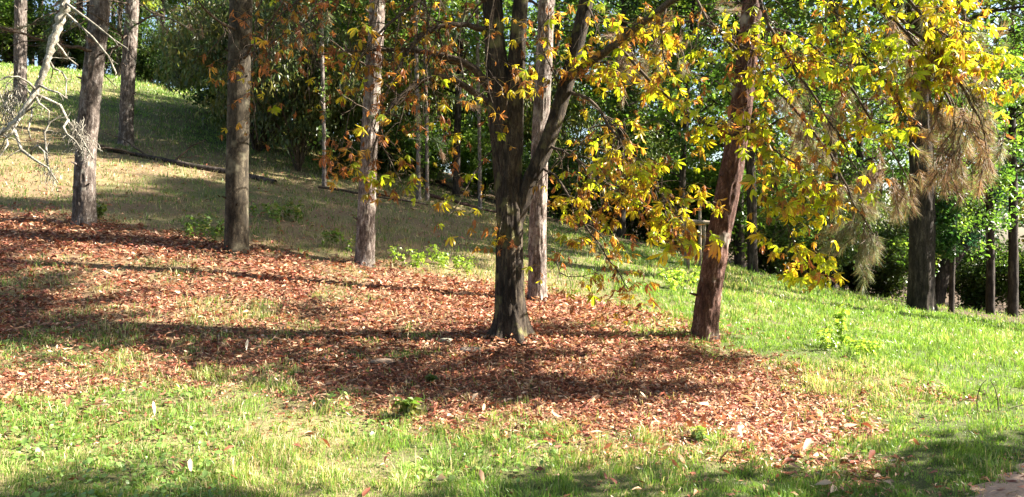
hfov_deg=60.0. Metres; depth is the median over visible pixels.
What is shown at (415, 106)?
bush
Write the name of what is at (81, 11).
broadleaf tree
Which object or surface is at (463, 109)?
bush
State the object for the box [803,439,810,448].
fallen leaf
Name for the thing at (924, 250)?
fissured tree
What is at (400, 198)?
fallen branch
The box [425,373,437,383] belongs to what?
seedling
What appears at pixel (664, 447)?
fallen leaf
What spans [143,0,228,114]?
bush
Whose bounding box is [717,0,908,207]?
broadleaf tree
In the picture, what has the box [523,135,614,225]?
bush
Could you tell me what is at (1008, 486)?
path
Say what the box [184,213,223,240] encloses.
weed plant
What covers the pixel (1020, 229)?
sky
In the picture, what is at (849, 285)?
bush
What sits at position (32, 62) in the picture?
broadleaf tree
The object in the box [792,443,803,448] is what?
fallen leaf
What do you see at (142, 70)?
bush
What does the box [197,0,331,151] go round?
broadleaf tree
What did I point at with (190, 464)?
fallen leaf
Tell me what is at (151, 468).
clover cover
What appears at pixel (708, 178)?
bush
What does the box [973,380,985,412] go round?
twig
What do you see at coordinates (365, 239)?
pine tree
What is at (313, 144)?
bush
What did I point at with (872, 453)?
fallen leaf
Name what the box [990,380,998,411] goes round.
twig
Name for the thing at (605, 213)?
bush
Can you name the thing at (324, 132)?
slender tree
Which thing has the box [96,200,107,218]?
weed plant
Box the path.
[970,463,1023,496]
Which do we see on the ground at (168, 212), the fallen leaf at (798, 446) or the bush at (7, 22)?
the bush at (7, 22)
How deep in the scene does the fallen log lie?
20.51 m
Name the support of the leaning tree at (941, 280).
on the ground at (168, 212)
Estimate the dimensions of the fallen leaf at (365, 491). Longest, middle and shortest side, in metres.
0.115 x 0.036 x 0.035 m
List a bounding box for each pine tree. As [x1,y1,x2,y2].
[0,0,127,194]
[0,0,174,226]
[13,0,27,102]
[50,0,223,145]
[271,0,476,267]
[368,0,554,302]
[599,0,1017,342]
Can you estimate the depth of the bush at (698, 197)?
27.75 m
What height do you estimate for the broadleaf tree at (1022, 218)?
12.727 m
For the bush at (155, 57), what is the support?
on the ground at (168, 212)
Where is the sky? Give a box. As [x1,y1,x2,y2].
[0,0,1023,249]
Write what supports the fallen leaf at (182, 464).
on the leaf litter
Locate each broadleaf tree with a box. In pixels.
[28,0,84,65]
[33,0,110,16]
[34,0,85,66]
[49,0,82,70]
[70,1,171,68]
[86,0,89,16]
[111,0,196,82]
[116,0,163,76]
[135,0,182,79]
[139,0,189,23]
[142,0,201,89]
[165,0,189,17]
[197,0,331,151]
[312,0,509,189]
[324,0,536,196]
[333,0,408,146]
[354,0,508,74]
[419,0,635,211]
[438,0,537,69]
[467,0,647,145]
[526,0,729,231]
[526,2,638,154]
[527,0,708,237]
[581,0,816,253]
[592,1,724,154]
[595,0,772,247]
[602,26,721,159]
[625,0,905,272]
[643,0,859,268]
[682,0,856,270]
[705,0,1007,287]
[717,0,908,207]
[756,89,822,168]
[757,0,997,292]
[764,15,896,205]
[791,87,908,227]
[813,68,935,226]
[870,16,1023,312]
[872,34,1023,287]
[875,0,1023,316]
[876,0,1023,314]
[896,98,1008,222]
[952,31,1023,242]
[970,87,1023,217]
[1005,131,1023,227]
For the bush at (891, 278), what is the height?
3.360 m
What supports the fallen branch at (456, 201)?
on the ground at (168, 212)
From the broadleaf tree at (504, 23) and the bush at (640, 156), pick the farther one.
the broadleaf tree at (504, 23)
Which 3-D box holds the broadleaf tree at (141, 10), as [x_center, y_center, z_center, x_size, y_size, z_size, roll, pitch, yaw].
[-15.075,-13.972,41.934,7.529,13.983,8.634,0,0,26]
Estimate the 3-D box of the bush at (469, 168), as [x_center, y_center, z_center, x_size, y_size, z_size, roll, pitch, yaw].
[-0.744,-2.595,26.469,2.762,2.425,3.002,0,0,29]
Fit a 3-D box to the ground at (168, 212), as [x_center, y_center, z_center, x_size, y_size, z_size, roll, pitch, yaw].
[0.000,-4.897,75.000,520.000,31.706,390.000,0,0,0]
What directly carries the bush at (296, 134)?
on the ground at (168, 212)
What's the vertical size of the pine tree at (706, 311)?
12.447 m
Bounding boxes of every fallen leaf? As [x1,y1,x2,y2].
[65,397,71,407]
[179,461,187,467]
[188,459,192,471]
[362,487,369,496]
[437,473,444,479]
[479,469,483,481]
[657,445,668,449]
[678,453,684,462]
[790,419,793,432]
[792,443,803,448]
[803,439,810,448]
[816,479,831,484]
[830,484,837,492]
[844,423,856,426]
[869,450,875,458]
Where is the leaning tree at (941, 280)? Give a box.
[902,38,1023,305]
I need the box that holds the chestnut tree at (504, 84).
[198,0,1023,346]
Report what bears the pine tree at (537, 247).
on the ground at (168, 212)
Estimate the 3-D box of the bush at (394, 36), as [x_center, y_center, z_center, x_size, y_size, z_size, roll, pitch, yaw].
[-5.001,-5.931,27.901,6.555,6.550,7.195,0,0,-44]
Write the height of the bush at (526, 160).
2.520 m
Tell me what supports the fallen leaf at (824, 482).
on the leaf litter
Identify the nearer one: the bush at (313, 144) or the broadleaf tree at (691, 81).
the bush at (313, 144)
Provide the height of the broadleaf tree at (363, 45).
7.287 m
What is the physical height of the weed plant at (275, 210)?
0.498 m
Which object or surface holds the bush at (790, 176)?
on the ground at (168, 212)
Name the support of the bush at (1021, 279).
on the ground at (168, 212)
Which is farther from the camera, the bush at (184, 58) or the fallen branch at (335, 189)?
the bush at (184, 58)
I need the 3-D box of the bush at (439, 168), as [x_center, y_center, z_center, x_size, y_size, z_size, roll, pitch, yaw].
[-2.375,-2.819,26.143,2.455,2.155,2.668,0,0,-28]
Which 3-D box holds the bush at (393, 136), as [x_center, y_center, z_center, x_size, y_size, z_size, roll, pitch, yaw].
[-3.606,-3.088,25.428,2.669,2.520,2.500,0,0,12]
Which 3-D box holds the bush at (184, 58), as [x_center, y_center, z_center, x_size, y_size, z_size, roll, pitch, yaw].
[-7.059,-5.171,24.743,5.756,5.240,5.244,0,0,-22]
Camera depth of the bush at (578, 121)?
29.00 m
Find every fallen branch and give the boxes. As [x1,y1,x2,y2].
[318,185,412,201]
[376,193,428,204]
[429,193,495,212]
[435,180,473,196]
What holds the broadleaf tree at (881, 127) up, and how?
on the ground at (168, 212)
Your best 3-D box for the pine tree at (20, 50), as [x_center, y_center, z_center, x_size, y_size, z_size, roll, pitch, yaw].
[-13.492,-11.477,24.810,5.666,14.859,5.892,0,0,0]
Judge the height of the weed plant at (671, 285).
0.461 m
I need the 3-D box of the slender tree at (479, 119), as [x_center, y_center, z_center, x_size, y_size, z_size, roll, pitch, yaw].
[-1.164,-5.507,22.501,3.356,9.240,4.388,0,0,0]
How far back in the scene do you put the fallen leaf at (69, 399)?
7.20 m
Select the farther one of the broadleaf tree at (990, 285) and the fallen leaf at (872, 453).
the broadleaf tree at (990, 285)
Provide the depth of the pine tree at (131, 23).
21.99 m
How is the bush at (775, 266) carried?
on the ground at (168, 212)
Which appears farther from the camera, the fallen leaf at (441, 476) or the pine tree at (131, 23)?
the pine tree at (131, 23)
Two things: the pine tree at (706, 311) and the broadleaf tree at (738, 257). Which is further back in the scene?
the broadleaf tree at (738, 257)
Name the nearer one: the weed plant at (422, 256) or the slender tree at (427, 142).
the weed plant at (422, 256)
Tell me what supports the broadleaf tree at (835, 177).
on the ground at (168, 212)
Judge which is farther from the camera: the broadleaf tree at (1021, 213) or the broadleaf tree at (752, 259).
the broadleaf tree at (1021, 213)
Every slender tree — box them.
[304,0,335,185]
[359,0,464,199]
[394,0,482,200]
[431,0,512,207]
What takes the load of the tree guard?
on the ground at (168, 212)
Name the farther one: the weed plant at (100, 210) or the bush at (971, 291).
the bush at (971, 291)
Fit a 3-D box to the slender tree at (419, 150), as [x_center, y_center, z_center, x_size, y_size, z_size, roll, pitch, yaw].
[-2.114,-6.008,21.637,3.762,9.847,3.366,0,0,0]
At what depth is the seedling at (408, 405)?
7.36 m
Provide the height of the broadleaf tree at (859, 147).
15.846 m
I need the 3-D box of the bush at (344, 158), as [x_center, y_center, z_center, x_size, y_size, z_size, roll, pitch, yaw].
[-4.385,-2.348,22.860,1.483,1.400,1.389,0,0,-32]
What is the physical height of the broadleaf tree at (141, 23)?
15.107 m
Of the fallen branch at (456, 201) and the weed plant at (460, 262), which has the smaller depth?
the weed plant at (460, 262)
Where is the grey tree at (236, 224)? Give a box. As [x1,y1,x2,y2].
[188,0,321,254]
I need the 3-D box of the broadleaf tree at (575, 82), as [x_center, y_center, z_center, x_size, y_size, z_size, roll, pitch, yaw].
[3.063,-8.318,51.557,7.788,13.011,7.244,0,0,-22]
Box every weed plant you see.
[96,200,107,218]
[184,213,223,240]
[249,200,303,223]
[317,228,355,253]
[388,244,448,269]
[433,252,475,274]
[657,266,700,290]
[815,326,882,358]
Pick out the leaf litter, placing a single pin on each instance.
(460, 308)
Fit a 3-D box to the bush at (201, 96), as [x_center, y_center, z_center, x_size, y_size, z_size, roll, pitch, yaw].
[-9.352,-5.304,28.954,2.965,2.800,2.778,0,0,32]
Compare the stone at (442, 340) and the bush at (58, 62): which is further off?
the bush at (58, 62)
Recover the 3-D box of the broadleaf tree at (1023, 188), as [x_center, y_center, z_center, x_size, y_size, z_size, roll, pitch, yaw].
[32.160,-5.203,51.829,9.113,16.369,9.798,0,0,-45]
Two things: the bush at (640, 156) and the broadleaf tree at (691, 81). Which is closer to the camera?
the bush at (640, 156)
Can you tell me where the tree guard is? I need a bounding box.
[684,206,709,269]
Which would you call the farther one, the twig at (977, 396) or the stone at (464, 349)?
the stone at (464, 349)
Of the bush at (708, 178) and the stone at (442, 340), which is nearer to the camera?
the stone at (442, 340)
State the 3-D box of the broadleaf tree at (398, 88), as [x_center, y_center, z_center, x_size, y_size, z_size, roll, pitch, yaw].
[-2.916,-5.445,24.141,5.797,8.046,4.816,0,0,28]
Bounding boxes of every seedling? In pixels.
[391,397,423,416]
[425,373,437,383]
[691,426,709,441]
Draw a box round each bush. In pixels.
[0,0,72,64]
[0,1,35,61]
[13,1,86,70]
[59,12,146,74]
[108,6,175,83]
[137,22,201,92]
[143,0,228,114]
[147,0,351,151]
[153,0,360,142]
[183,76,225,118]
[195,0,394,170]
[219,5,404,147]
[250,0,419,154]
[276,0,465,150]
[310,129,359,179]
[339,81,450,142]
[342,103,433,178]
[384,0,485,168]
[389,32,530,176]
[398,113,470,182]
[431,119,525,194]
[475,58,604,200]
[483,138,565,209]
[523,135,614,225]
[561,87,694,232]
[579,155,649,229]
[600,155,691,245]
[634,133,798,261]
[638,160,758,254]
[727,183,826,275]
[733,126,844,267]
[777,196,867,285]
[799,160,908,289]
[823,214,898,292]
[839,212,937,299]
[885,185,1006,292]
[935,241,1023,310]
[972,239,1023,312]
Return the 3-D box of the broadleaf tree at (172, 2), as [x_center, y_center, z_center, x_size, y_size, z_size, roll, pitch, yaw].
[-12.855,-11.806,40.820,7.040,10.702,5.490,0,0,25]
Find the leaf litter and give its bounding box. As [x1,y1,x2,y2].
[0,126,1023,496]
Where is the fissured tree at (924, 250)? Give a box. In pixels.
[696,0,1023,311]
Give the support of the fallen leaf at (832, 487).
on the leaf litter
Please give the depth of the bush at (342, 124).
24.61 m
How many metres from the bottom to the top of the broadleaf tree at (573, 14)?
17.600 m
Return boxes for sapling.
[833,303,849,343]
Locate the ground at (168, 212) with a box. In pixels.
[0,62,1023,496]
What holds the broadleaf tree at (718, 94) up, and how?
on the ground at (168, 212)
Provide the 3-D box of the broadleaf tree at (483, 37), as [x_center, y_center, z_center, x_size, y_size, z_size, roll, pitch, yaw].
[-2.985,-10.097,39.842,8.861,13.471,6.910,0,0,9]
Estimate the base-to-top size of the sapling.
0.534 m
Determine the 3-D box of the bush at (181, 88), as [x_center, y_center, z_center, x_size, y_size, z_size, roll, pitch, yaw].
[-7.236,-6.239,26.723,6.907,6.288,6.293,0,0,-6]
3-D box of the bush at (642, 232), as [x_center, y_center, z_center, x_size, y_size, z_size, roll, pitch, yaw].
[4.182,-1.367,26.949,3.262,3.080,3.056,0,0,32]
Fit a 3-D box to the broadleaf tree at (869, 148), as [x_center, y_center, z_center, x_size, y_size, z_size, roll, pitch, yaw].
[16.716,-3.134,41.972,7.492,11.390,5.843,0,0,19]
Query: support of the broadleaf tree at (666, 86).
on the ground at (168, 212)
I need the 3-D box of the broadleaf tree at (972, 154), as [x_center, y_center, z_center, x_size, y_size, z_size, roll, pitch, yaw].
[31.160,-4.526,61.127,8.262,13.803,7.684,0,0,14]
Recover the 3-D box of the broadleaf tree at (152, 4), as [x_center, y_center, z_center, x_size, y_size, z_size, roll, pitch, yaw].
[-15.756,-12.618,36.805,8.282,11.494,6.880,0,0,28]
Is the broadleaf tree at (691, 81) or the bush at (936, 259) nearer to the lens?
the bush at (936, 259)
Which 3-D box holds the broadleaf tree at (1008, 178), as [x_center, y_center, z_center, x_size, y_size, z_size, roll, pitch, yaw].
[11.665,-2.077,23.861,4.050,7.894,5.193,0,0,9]
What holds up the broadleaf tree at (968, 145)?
on the ground at (168, 212)
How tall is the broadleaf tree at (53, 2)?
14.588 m
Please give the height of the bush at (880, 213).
5.240 m
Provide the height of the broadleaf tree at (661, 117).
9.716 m
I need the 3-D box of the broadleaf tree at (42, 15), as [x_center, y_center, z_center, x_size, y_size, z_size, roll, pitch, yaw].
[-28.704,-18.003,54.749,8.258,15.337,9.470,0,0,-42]
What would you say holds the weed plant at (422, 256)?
on the ground at (168, 212)
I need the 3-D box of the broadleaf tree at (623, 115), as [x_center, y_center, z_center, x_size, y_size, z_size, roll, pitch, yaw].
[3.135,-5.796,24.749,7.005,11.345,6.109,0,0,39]
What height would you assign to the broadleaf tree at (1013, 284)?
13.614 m
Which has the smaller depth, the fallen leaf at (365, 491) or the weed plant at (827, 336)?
the fallen leaf at (365, 491)
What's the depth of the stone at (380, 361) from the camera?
8.89 m
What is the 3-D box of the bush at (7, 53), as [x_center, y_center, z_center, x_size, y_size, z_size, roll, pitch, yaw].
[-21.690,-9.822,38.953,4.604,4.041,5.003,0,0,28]
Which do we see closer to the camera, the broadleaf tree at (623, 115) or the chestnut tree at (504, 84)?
the chestnut tree at (504, 84)
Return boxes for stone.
[370,358,395,364]
[437,338,452,342]
[459,347,480,352]
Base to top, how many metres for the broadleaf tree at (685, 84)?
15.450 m
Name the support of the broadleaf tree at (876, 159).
on the ground at (168, 212)
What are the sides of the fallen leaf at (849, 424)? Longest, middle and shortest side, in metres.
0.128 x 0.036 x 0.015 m
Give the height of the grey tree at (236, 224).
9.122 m
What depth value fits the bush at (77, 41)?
39.59 m
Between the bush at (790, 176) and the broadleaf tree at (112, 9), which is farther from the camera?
the broadleaf tree at (112, 9)
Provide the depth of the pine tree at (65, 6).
6.37 m
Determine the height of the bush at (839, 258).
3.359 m
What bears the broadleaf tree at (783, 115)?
on the ground at (168, 212)
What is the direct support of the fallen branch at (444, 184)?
on the ground at (168, 212)
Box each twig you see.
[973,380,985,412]
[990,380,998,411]
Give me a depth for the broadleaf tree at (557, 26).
30.25 m
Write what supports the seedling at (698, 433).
on the ground at (168, 212)
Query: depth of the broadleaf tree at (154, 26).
51.28 m
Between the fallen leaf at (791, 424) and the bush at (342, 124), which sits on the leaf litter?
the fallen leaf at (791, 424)
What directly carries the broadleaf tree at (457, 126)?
on the ground at (168, 212)
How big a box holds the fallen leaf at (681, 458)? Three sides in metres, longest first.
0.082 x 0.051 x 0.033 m
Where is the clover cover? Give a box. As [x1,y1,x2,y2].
[0,339,1023,496]
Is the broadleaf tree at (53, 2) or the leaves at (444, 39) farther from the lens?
the broadleaf tree at (53, 2)
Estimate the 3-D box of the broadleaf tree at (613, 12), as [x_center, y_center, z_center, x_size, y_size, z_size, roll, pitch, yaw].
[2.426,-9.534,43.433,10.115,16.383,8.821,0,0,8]
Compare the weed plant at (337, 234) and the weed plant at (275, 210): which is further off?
the weed plant at (275, 210)
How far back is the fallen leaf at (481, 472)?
5.88 m
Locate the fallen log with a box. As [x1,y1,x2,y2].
[62,131,276,183]
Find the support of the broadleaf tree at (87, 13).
on the ground at (168, 212)
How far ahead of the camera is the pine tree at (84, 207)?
13.91 m
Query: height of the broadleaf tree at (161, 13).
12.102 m
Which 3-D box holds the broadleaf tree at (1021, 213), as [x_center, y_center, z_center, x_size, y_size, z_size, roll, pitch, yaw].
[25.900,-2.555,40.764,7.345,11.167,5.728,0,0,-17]

